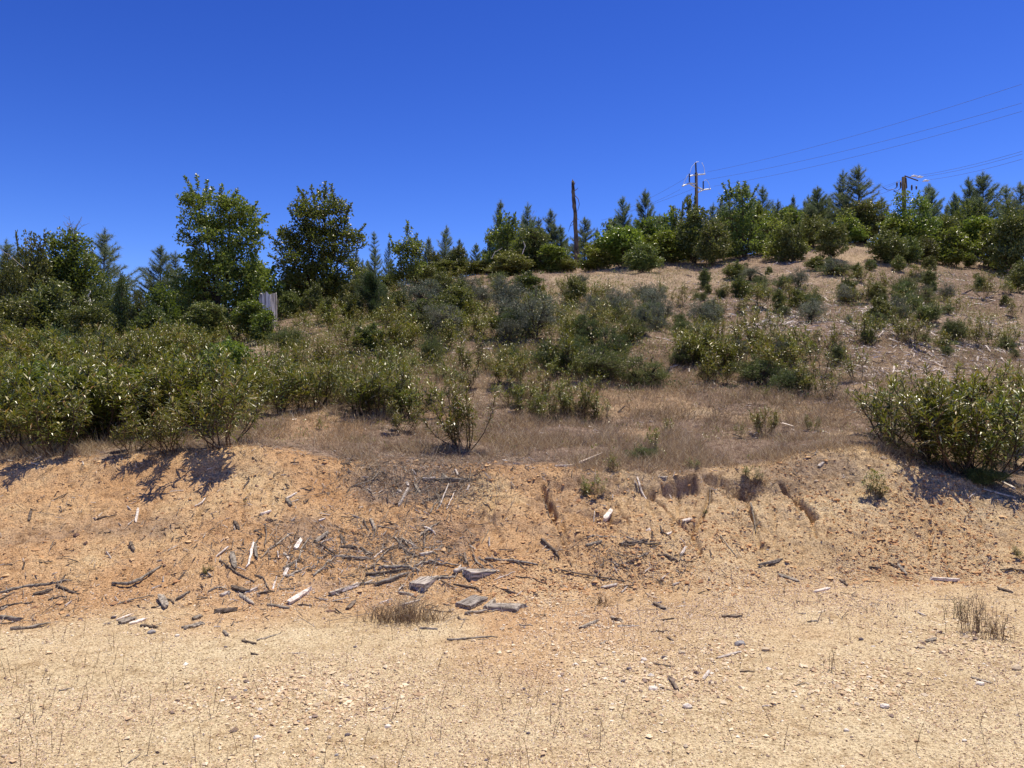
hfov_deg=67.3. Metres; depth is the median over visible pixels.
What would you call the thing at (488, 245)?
evergreen bush
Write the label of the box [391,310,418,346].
narrow leaved shrub
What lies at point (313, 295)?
evergreen bush
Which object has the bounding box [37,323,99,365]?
narrow leaved shrub
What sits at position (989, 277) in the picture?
narrow leaved shrub
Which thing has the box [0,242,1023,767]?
ground
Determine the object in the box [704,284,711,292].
evergreen bush
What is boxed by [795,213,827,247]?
evergreen bush
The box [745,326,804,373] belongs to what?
narrow leaved shrub
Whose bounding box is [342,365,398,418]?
narrow leaved shrub
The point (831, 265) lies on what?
green bush
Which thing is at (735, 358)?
narrow leaved shrub
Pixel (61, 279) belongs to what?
evergreen bush
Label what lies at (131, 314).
evergreen bush
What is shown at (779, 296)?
evergreen bush
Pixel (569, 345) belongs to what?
narrow leaved shrub
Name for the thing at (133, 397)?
narrow leaved shrub
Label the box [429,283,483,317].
evergreen bush
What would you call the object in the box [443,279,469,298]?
evergreen bush
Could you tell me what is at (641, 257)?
evergreen bush
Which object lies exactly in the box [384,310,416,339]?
narrow leaved shrub
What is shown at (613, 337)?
green bush
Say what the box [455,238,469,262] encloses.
pine tree
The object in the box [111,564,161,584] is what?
stick
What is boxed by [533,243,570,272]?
evergreen bush
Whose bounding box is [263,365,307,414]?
narrow leaved shrub
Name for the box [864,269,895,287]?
narrow leaved shrub
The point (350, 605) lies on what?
wood splinter
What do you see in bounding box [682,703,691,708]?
stone
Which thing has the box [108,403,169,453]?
narrow leaved shrub
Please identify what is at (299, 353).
narrow leaved shrub
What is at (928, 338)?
green bush
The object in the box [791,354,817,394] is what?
narrow leaved shrub
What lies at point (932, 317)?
green bush
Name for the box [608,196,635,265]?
pine tree
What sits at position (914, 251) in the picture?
evergreen bush
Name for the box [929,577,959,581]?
wood splinter
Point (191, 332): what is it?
narrow leaved shrub
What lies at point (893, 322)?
narrow leaved shrub
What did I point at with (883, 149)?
power line
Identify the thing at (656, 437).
narrow leaved shrub
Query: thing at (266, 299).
tree stump
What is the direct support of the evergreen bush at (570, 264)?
on the ground at (24, 480)
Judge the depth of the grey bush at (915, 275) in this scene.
26.62 m
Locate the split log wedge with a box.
[463,568,500,580]
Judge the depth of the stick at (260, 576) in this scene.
6.04 m
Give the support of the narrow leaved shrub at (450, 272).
on the ground at (24, 480)
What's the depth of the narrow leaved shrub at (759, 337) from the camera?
15.71 m
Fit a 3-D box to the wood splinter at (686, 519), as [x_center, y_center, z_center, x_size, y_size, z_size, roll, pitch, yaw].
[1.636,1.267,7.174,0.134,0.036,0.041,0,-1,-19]
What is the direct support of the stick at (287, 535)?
on the ground at (24, 480)
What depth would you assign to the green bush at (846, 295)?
21.89 m
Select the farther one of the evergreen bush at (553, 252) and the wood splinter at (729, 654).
the evergreen bush at (553, 252)
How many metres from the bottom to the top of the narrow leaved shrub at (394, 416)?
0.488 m
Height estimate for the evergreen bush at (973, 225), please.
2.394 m
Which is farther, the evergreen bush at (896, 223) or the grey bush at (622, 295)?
the evergreen bush at (896, 223)
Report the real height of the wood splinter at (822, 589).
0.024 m
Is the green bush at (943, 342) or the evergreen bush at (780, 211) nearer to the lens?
the green bush at (943, 342)
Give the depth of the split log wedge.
6.21 m
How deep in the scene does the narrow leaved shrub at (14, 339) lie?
14.30 m
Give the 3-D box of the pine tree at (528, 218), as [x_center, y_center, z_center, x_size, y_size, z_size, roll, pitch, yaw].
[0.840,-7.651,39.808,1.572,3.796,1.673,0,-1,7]
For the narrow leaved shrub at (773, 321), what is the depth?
17.29 m
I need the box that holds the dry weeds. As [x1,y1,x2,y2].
[0,458,1021,767]
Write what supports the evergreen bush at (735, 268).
on the ground at (24, 480)
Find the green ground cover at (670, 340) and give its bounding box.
[225,264,1015,398]
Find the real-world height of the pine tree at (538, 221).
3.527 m
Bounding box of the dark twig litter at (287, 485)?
[0,439,1023,628]
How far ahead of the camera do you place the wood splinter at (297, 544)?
6.53 m
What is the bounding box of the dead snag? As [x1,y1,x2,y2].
[568,179,579,264]
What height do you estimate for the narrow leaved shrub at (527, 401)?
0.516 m
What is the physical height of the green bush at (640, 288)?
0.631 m
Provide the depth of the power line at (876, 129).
51.35 m
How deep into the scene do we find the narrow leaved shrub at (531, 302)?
20.45 m
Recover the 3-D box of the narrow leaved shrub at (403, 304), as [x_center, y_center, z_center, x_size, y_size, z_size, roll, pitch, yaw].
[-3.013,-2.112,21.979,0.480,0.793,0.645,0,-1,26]
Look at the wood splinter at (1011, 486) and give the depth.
7.96 m
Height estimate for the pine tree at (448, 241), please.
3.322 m
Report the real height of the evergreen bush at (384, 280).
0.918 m
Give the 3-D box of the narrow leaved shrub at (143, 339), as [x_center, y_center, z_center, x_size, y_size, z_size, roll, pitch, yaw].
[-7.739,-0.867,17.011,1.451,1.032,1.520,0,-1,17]
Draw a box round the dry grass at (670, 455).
[0,330,1023,501]
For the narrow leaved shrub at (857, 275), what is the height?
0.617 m
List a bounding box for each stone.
[648,686,657,690]
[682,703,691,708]
[734,640,745,645]
[880,703,889,707]
[976,681,984,685]
[1011,665,1021,669]
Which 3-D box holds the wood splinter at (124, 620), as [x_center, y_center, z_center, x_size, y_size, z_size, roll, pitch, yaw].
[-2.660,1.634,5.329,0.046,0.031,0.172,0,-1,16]
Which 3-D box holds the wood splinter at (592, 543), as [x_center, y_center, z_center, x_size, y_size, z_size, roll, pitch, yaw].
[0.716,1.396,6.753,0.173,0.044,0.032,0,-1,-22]
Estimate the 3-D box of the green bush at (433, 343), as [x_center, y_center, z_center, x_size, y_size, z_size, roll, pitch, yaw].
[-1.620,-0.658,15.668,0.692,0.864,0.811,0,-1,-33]
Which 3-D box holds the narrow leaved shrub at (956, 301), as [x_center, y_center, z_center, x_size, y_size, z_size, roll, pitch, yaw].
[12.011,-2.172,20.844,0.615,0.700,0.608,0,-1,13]
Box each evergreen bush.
[0,250,29,316]
[0,294,47,345]
[0,360,74,429]
[10,277,76,336]
[43,264,77,303]
[57,294,119,344]
[64,366,155,427]
[77,279,115,333]
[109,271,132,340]
[121,302,180,338]
[122,286,148,327]
[143,322,184,336]
[144,281,185,331]
[179,286,213,321]
[179,298,229,339]
[228,297,269,340]
[232,257,285,309]
[248,309,278,344]
[277,287,293,313]
[277,289,307,318]
[302,281,324,314]
[317,296,336,318]
[335,287,348,306]
[340,281,359,301]
[342,293,364,320]
[349,278,363,290]
[351,321,385,351]
[353,266,366,279]
[377,273,406,291]
[383,290,408,317]
[389,291,412,311]
[402,259,436,285]
[415,265,438,285]
[426,269,453,293]
[427,250,442,278]
[428,259,461,276]
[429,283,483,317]
[443,245,468,275]
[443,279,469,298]
[460,259,491,274]
[478,210,521,269]
[481,234,496,272]
[482,248,536,277]
[487,271,509,280]
[507,224,551,274]
[510,270,547,295]
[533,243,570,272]
[550,256,579,271]
[561,274,588,303]
[573,241,616,270]
[592,224,644,267]
[600,217,619,264]
[621,241,665,272]
[632,215,662,249]
[642,229,677,261]
[654,211,682,261]
[660,241,690,262]
[668,205,683,257]
[671,205,716,262]
[679,193,696,262]
[691,216,734,266]
[696,301,725,321]
[697,267,711,289]
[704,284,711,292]
[714,210,750,255]
[720,260,745,278]
[730,274,750,298]
[745,201,778,247]
[761,211,812,260]
[764,267,774,274]
[769,287,787,311]
[771,207,792,243]
[774,222,809,261]
[780,204,804,227]
[786,287,813,308]
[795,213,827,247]
[803,256,824,269]
[812,217,854,258]
[835,217,870,243]
[836,276,861,298]
[841,197,891,242]
[850,262,863,276]
[862,228,908,263]
[863,259,877,270]
[863,296,903,321]
[866,281,889,299]
[876,213,935,245]
[879,293,888,301]
[890,291,901,306]
[891,255,908,270]
[899,235,924,264]
[918,235,940,260]
[920,270,939,286]
[922,220,946,248]
[922,255,938,270]
[926,281,936,291]
[934,225,985,267]
[935,213,969,248]
[949,197,986,250]
[958,214,993,260]
[963,252,978,267]
[973,277,985,291]
[975,217,1007,269]
[984,199,1023,275]
[998,294,1011,304]
[1007,259,1023,293]
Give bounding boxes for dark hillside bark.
[217,254,1023,439]
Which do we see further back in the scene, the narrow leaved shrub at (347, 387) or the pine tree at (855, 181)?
the pine tree at (855, 181)
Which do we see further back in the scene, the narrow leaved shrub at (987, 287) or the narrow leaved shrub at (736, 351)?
the narrow leaved shrub at (987, 287)
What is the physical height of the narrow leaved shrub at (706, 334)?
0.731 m
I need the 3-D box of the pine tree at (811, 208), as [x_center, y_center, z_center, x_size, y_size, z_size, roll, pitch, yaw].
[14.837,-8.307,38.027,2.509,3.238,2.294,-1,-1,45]
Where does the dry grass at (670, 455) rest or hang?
on the ground at (24, 480)
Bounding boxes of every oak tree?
[8,229,58,310]
[33,226,115,305]
[160,173,275,332]
[266,181,368,303]
[384,220,426,288]
[715,179,780,257]
[822,208,870,242]
[884,189,946,238]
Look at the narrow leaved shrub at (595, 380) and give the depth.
13.01 m
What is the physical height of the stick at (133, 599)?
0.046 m
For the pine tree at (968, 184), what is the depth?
38.99 m
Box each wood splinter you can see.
[0,615,23,620]
[28,510,31,520]
[32,588,52,595]
[118,616,136,624]
[129,541,134,551]
[129,617,146,624]
[135,508,138,522]
[158,594,168,608]
[176,591,189,599]
[192,614,202,619]
[214,607,237,612]
[219,590,230,595]
[229,551,236,568]
[230,585,249,591]
[233,520,239,528]
[239,592,254,603]
[241,639,256,643]
[245,586,257,592]
[254,542,257,558]
[267,603,289,608]
[282,557,300,568]
[285,497,291,505]
[287,586,311,604]
[294,537,302,548]
[313,530,328,541]
[328,583,358,594]
[342,582,357,591]
[345,599,355,609]
[369,518,375,528]
[398,487,408,505]
[419,627,437,629]
[420,551,432,555]
[483,597,495,609]
[500,603,528,607]
[580,620,597,627]
[585,540,601,545]
[601,583,617,587]
[603,508,612,521]
[653,601,666,609]
[668,675,678,689]
[682,518,691,521]
[702,670,709,680]
[718,651,739,657]
[721,614,742,617]
[758,558,782,565]
[778,573,799,581]
[813,587,830,592]
[897,562,906,574]
[925,637,936,641]
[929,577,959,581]
[971,676,992,682]
[984,489,1015,497]
[996,586,1012,592]
[1000,481,1015,488]
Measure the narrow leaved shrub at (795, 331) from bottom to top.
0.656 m
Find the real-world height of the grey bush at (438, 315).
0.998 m
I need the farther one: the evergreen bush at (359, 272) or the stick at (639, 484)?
the evergreen bush at (359, 272)
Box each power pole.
[682,161,710,260]
[883,175,929,212]
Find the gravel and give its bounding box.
[0,555,1023,767]
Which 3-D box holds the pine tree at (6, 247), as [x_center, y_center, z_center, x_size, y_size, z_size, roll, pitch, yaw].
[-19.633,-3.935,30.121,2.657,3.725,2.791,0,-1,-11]
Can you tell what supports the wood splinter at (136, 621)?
on the ground at (24, 480)
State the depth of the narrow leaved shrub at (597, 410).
11.45 m
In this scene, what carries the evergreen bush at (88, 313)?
on the ground at (24, 480)
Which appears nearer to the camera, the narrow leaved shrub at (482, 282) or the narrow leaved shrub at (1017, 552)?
the narrow leaved shrub at (1017, 552)
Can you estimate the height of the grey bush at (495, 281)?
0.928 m
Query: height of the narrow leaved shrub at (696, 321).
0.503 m
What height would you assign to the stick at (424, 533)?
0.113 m
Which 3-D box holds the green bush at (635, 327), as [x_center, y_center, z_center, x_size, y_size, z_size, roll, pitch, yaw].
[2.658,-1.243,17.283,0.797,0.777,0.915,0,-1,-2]
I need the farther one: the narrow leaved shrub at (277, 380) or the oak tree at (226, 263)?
the oak tree at (226, 263)
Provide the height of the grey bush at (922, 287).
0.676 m
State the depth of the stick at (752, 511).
7.34 m
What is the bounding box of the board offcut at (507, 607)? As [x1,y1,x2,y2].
[488,603,520,612]
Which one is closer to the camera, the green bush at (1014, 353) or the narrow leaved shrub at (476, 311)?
the green bush at (1014, 353)
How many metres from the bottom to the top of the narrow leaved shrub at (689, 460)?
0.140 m
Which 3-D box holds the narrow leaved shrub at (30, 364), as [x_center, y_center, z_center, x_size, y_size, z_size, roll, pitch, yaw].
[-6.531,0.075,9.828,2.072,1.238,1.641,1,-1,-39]
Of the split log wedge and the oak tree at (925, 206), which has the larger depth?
the oak tree at (925, 206)
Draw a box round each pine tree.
[0,239,23,271]
[63,215,88,326]
[87,227,142,302]
[125,244,182,304]
[158,250,188,311]
[351,251,362,278]
[364,246,383,278]
[367,231,382,272]
[381,242,395,275]
[420,239,432,264]
[421,236,433,260]
[435,224,455,257]
[440,232,450,258]
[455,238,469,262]
[468,243,481,274]
[485,199,507,251]
[516,201,536,240]
[535,218,546,269]
[541,208,569,255]
[548,223,563,245]
[551,225,572,257]
[564,217,598,266]
[569,229,583,259]
[579,238,586,267]
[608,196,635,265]
[620,208,630,263]
[625,189,658,228]
[677,210,686,262]
[704,203,716,260]
[711,200,726,258]
[712,205,726,258]
[725,184,772,251]
[753,184,774,240]
[770,199,782,240]
[790,194,799,211]
[799,185,838,222]
[801,195,811,214]
[823,164,887,223]
[828,167,852,222]
[869,196,890,239]
[915,183,951,215]
[920,187,949,216]
[936,192,963,217]
[940,203,950,215]
[941,169,1006,257]
[946,176,992,215]
[949,196,960,213]
[992,184,1018,217]
[994,179,1023,218]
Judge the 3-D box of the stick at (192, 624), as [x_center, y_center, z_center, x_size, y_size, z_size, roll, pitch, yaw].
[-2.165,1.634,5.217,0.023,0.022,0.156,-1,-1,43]
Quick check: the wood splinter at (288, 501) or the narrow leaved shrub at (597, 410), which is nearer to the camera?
the wood splinter at (288, 501)
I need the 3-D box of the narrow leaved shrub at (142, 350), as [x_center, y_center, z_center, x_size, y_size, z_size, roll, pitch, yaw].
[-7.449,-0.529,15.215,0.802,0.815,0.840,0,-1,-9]
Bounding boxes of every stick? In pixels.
[0,579,71,592]
[0,601,33,607]
[10,622,48,629]
[48,595,67,600]
[55,584,78,593]
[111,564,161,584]
[117,595,153,604]
[140,623,157,627]
[181,621,203,627]
[183,623,204,629]
[208,586,226,591]
[220,559,254,581]
[245,542,258,566]
[254,574,268,588]
[257,632,280,640]
[258,590,274,593]
[260,534,288,558]
[264,523,267,546]
[286,566,315,577]
[298,536,311,557]
[313,557,333,576]
[319,542,337,554]
[337,555,371,559]
[341,554,372,558]
[366,568,407,575]
[375,572,409,585]
[378,562,418,571]
[398,591,422,596]
[399,544,422,559]
[413,559,458,566]
[423,529,427,547]
[434,477,472,479]
[437,575,456,578]
[447,636,497,639]
[453,565,465,573]
[453,583,481,592]
[459,552,467,563]
[464,609,488,613]
[472,554,483,567]
[485,557,537,564]
[515,576,545,583]
[540,538,559,557]
[561,569,628,581]
[587,534,634,539]
[619,538,648,544]
[621,541,658,545]
[636,477,646,498]
[652,662,673,666]
[657,553,677,560]
[702,485,710,516]
[720,535,736,557]
[750,503,758,532]
[1000,568,1022,570]
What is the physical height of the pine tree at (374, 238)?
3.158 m
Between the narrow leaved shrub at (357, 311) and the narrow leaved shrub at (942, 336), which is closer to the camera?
the narrow leaved shrub at (942, 336)
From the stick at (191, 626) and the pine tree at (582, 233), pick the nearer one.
the stick at (191, 626)
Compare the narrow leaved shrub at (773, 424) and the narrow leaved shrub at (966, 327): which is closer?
the narrow leaved shrub at (773, 424)
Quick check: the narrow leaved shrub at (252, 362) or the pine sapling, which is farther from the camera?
the pine sapling
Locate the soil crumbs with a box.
[0,445,1023,622]
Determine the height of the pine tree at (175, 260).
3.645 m
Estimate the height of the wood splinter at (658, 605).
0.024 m
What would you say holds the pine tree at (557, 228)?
on the ground at (24, 480)
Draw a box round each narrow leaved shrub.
[0,321,31,352]
[0,322,76,367]
[0,325,65,349]
[0,328,68,359]
[0,347,65,428]
[0,349,58,389]
[0,358,83,448]
[0,377,92,457]
[1,346,33,364]
[1,349,75,383]
[1,358,58,421]
[6,367,116,442]
[11,399,67,442]
[15,351,168,442]
[26,323,96,365]
[31,356,99,427]
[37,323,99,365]
[39,358,143,439]
[53,369,147,432]
[59,334,129,372]
[65,322,152,368]
[66,351,148,371]
[78,331,151,367]
[81,322,111,337]
[90,351,188,383]
[92,323,158,369]
[101,362,189,437]
[101,372,171,420]
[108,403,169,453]
[112,328,149,343]
[121,333,161,368]
[122,347,255,419]
[123,339,154,364]
[129,401,189,455]
[133,322,205,354]
[135,314,206,365]
[137,340,234,390]
[144,355,255,428]
[144,384,208,434]
[149,335,184,370]
[151,322,200,361]
[157,321,208,360]
[165,352,269,449]
[180,326,237,358]
[185,345,266,414]
[197,347,272,393]
[201,563,213,574]
[240,353,283,384]
[257,366,297,408]
[258,365,300,403]
[262,343,299,398]
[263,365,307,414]
[265,340,306,370]
[270,351,316,391]
[283,355,333,410]
[285,337,321,374]
[287,373,314,408]
[289,312,315,330]
[291,306,309,322]
[296,357,319,380]
[299,334,336,364]
[301,357,343,409]
[303,363,338,392]
[312,304,338,331]
[314,335,350,362]
[316,296,341,317]
[316,416,324,428]
[320,363,346,387]
[321,347,358,402]
[324,304,340,327]
[329,317,347,344]
[334,369,376,411]
[339,298,362,322]
[339,312,364,353]
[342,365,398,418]
[343,347,385,373]
[344,367,383,403]
[351,303,366,324]
[351,359,404,411]
[356,355,414,416]
[358,369,445,418]
[370,348,410,398]
[371,300,393,323]
[372,315,404,347]
[373,323,409,370]
[374,304,410,324]
[374,384,420,418]
[380,295,413,325]
[380,311,423,350]
[383,398,421,433]
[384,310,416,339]
[386,343,417,379]
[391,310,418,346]
[398,296,412,318]
[417,380,501,450]
[425,377,468,407]
[430,362,453,380]
[438,306,457,347]
[440,360,467,392]
[446,265,465,284]
[453,329,489,373]
[455,302,488,334]
[458,299,497,320]
[458,365,481,390]
[465,304,502,338]
[470,273,492,289]
[471,309,487,335]
[477,353,497,372]
[486,344,511,374]
[487,354,531,385]
[488,373,530,404]
[501,345,524,368]
[507,373,537,405]
[509,293,544,312]
[511,384,545,416]
[514,356,527,382]
[526,363,552,400]
[532,384,560,421]
[534,301,564,324]
[538,354,572,379]
[539,322,555,339]
[541,282,553,293]
[545,327,594,371]
[553,370,578,397]
[553,379,588,413]
[555,272,576,292]
[555,299,576,318]
[555,379,601,417]
[557,316,581,336]
[557,326,575,340]
[561,309,579,330]
[565,307,580,332]
[568,357,597,379]
[580,471,606,497]
[583,369,610,394]
[586,284,605,297]
[586,393,611,422]
[587,297,611,321]
[588,390,600,419]
[590,280,611,298]
[590,312,607,343]
[597,307,613,323]
[603,452,620,470]
[615,315,638,344]
[618,302,636,326]
[644,426,661,451]
[657,279,676,294]
[661,418,673,432]
[668,327,709,367]
[671,293,682,306]
[675,282,691,305]
[675,326,705,362]
[676,315,728,356]
[677,319,732,361]
[684,458,700,468]
[690,314,711,327]
[691,323,716,349]
[693,358,718,385]
[696,350,745,384]
[698,319,745,357]
[700,345,722,371]
[702,334,736,371]
[711,302,721,324]
[711,330,732,361]
[713,280,731,298]
[715,340,733,371]
[716,296,727,315]
[724,335,743,361]
[727,309,760,345]
[732,277,754,298]
[733,298,746,311]
[733,420,747,436]
[738,305,758,323]
[742,282,772,307]
[742,465,763,482]
[743,325,771,349]
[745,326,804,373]
[745,351,769,380]
[746,328,773,358]
[748,405,781,435]
[755,307,787,334]
[757,346,787,367]
[758,324,788,347]
[762,324,795,348]
[775,358,805,375]
[779,327,812,372]
[782,277,794,296]
[783,327,809,361]
[791,323,812,350]
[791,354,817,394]
[800,283,818,301]
[804,414,820,429]
[805,340,838,374]
[806,330,817,348]
[812,363,846,398]
[813,322,846,347]
[835,284,856,305]
[839,341,872,381]
[844,265,872,282]
[845,370,929,440]
[846,367,973,461]
[849,305,883,343]
[852,279,870,302]
[861,468,883,496]
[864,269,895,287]
[869,476,889,498]
[870,371,1023,474]
[887,310,911,334]
[888,359,999,433]
[890,313,931,343]
[904,264,929,280]
[919,301,942,324]
[926,373,1023,479]
[933,331,952,345]
[937,358,1023,436]
[943,426,999,472]
[944,290,967,313]
[957,318,972,341]
[965,315,986,345]
[966,310,986,333]
[968,276,1001,298]
[972,268,996,285]
[972,411,1023,468]
[975,316,1005,348]
[988,358,1022,407]
[998,278,1016,294]
[999,320,1022,341]
[999,325,1014,341]
[1006,296,1022,316]
[1010,544,1023,558]
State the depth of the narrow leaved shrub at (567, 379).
12.18 m
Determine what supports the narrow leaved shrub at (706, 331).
on the ground at (24, 480)
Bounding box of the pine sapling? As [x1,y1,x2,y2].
[351,267,391,319]
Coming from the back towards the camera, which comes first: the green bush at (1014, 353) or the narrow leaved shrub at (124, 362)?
the green bush at (1014, 353)
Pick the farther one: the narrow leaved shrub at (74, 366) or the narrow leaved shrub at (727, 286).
the narrow leaved shrub at (727, 286)
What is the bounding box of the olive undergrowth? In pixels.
[0,256,1023,443]
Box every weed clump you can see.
[582,590,621,605]
[822,643,837,670]
[943,588,1005,634]
[944,593,971,619]
[977,614,1017,639]
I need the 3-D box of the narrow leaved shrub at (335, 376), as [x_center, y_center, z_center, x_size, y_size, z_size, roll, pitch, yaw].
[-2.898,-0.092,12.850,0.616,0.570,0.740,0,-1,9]
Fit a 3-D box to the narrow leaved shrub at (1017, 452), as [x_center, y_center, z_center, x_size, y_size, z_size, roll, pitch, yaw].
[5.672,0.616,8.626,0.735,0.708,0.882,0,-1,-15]
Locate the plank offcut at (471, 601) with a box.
[455,595,487,609]
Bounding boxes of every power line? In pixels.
[707,103,1020,179]
[709,84,1020,171]
[718,111,1021,185]
[918,151,1021,175]
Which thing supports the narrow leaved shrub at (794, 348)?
on the ground at (24, 480)
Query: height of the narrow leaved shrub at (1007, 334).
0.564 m
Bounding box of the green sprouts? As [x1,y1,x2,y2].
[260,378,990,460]
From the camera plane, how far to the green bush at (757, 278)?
25.23 m
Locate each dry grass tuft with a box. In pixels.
[352,583,473,625]
[706,469,787,502]
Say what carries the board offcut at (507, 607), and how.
on the ground at (24, 480)
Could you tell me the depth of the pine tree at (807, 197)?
40.17 m
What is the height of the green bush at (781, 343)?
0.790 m
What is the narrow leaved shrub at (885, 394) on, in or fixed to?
on the ground at (24, 480)
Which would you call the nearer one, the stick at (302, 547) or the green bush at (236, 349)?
the stick at (302, 547)
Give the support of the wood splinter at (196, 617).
on the ground at (24, 480)
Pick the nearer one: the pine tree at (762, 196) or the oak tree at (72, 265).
the oak tree at (72, 265)
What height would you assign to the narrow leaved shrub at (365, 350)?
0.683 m
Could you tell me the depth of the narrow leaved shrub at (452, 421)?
8.80 m
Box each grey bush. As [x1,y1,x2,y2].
[397,278,445,311]
[422,303,468,339]
[454,272,485,294]
[469,285,494,311]
[484,278,524,321]
[486,273,509,293]
[494,316,527,347]
[497,286,564,338]
[577,274,589,282]
[577,292,607,320]
[600,293,624,316]
[604,285,635,310]
[608,297,636,308]
[629,286,670,311]
[630,306,657,334]
[640,284,667,301]
[645,301,670,330]
[646,297,676,321]
[685,297,723,323]
[737,266,763,280]
[909,270,924,281]
[914,282,935,299]
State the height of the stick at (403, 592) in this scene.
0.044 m
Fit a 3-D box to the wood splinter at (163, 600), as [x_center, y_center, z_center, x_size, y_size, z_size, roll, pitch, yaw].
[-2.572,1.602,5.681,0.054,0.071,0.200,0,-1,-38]
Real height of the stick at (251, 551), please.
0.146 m
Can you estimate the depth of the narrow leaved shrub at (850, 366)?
13.11 m
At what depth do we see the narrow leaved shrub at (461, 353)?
14.31 m
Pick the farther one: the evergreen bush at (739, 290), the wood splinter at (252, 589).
the evergreen bush at (739, 290)
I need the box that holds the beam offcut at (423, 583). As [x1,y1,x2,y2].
[409,575,438,592]
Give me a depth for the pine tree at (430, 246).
37.73 m
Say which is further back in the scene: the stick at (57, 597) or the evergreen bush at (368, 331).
the evergreen bush at (368, 331)
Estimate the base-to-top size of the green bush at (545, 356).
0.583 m
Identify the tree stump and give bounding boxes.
[259,291,277,331]
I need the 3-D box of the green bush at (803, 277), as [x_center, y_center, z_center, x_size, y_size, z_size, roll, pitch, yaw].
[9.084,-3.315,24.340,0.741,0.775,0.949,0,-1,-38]
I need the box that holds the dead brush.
[6,254,1023,443]
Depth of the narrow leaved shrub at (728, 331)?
15.44 m
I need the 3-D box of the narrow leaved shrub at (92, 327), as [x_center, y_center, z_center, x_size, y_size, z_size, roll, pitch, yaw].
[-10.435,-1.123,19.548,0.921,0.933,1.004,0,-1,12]
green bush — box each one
[29,321,80,357]
[88,328,113,345]
[92,336,119,365]
[197,335,262,383]
[218,385,268,409]
[225,326,244,341]
[248,378,274,401]
[264,322,310,353]
[373,293,404,316]
[394,295,473,334]
[412,332,447,364]
[489,305,534,338]
[495,343,527,363]
[503,295,535,314]
[515,346,585,370]
[523,287,554,309]
[525,310,544,330]
[535,339,554,358]
[559,333,588,357]
[569,319,585,337]
[571,311,605,346]
[573,333,589,346]
[573,346,634,380]
[580,340,616,367]
[596,323,631,360]
[609,306,626,322]
[614,312,649,340]
[618,353,672,387]
[624,443,659,459]
[628,283,653,297]
[636,298,661,312]
[665,317,693,334]
[667,349,693,365]
[671,311,689,325]
[692,292,699,299]
[692,320,714,332]
[698,291,708,300]
[716,289,726,299]
[725,334,747,356]
[729,352,789,384]
[746,280,775,296]
[752,274,772,284]
[766,365,819,394]
[769,334,795,366]
[772,274,795,289]
[774,305,792,316]
[788,266,809,287]
[795,298,827,322]
[802,293,819,308]
[810,292,823,303]
[815,262,851,274]
[823,256,849,275]
[828,339,848,363]
[832,282,862,303]
[843,314,853,323]
[858,327,878,344]
[862,312,890,328]
[887,294,908,305]
[888,275,920,291]
[888,300,912,323]
[889,280,915,295]
[897,305,913,317]
[901,291,915,302]
[903,295,926,310]
[908,302,946,323]
[912,332,935,342]
[915,286,939,304]
[932,338,957,346]
[935,282,957,301]
[937,320,955,336]
[939,344,954,356]
[940,303,954,314]
[941,318,967,340]
[960,464,1012,485]
[993,335,1022,349]
[1009,346,1021,358]
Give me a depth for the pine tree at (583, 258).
39.66 m
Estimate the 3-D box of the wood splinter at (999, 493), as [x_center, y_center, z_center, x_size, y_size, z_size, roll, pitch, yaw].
[4.903,1.100,7.740,0.288,0.089,0.023,0,-1,21]
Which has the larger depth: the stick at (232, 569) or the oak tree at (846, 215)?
the oak tree at (846, 215)
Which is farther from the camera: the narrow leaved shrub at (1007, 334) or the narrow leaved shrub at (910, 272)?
the narrow leaved shrub at (910, 272)
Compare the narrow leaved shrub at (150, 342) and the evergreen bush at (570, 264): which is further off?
the evergreen bush at (570, 264)
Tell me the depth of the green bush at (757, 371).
13.81 m
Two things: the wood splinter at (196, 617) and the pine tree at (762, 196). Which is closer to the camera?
the wood splinter at (196, 617)
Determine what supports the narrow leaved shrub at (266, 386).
on the ground at (24, 480)
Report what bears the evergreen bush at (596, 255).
on the ground at (24, 480)
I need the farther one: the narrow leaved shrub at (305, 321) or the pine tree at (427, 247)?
the pine tree at (427, 247)
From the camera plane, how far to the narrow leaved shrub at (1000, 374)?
9.56 m
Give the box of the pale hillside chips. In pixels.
[221,246,1023,437]
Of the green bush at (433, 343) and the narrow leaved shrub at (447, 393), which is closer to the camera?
the narrow leaved shrub at (447, 393)
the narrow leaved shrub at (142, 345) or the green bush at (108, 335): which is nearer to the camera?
the narrow leaved shrub at (142, 345)
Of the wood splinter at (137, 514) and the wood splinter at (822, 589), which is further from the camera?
the wood splinter at (137, 514)
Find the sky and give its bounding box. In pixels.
[0,0,1023,306]
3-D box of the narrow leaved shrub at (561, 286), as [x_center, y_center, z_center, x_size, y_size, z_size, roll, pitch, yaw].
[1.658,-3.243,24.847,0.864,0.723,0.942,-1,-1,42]
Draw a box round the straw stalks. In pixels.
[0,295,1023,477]
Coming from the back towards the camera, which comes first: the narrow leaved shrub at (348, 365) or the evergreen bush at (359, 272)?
the evergreen bush at (359, 272)
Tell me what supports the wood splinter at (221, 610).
on the ground at (24, 480)
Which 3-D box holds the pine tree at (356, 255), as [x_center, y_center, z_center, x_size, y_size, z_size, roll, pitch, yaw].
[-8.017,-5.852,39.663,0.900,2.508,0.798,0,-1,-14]
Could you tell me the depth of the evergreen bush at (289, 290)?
26.55 m
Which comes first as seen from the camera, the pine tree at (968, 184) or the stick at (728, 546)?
the stick at (728, 546)

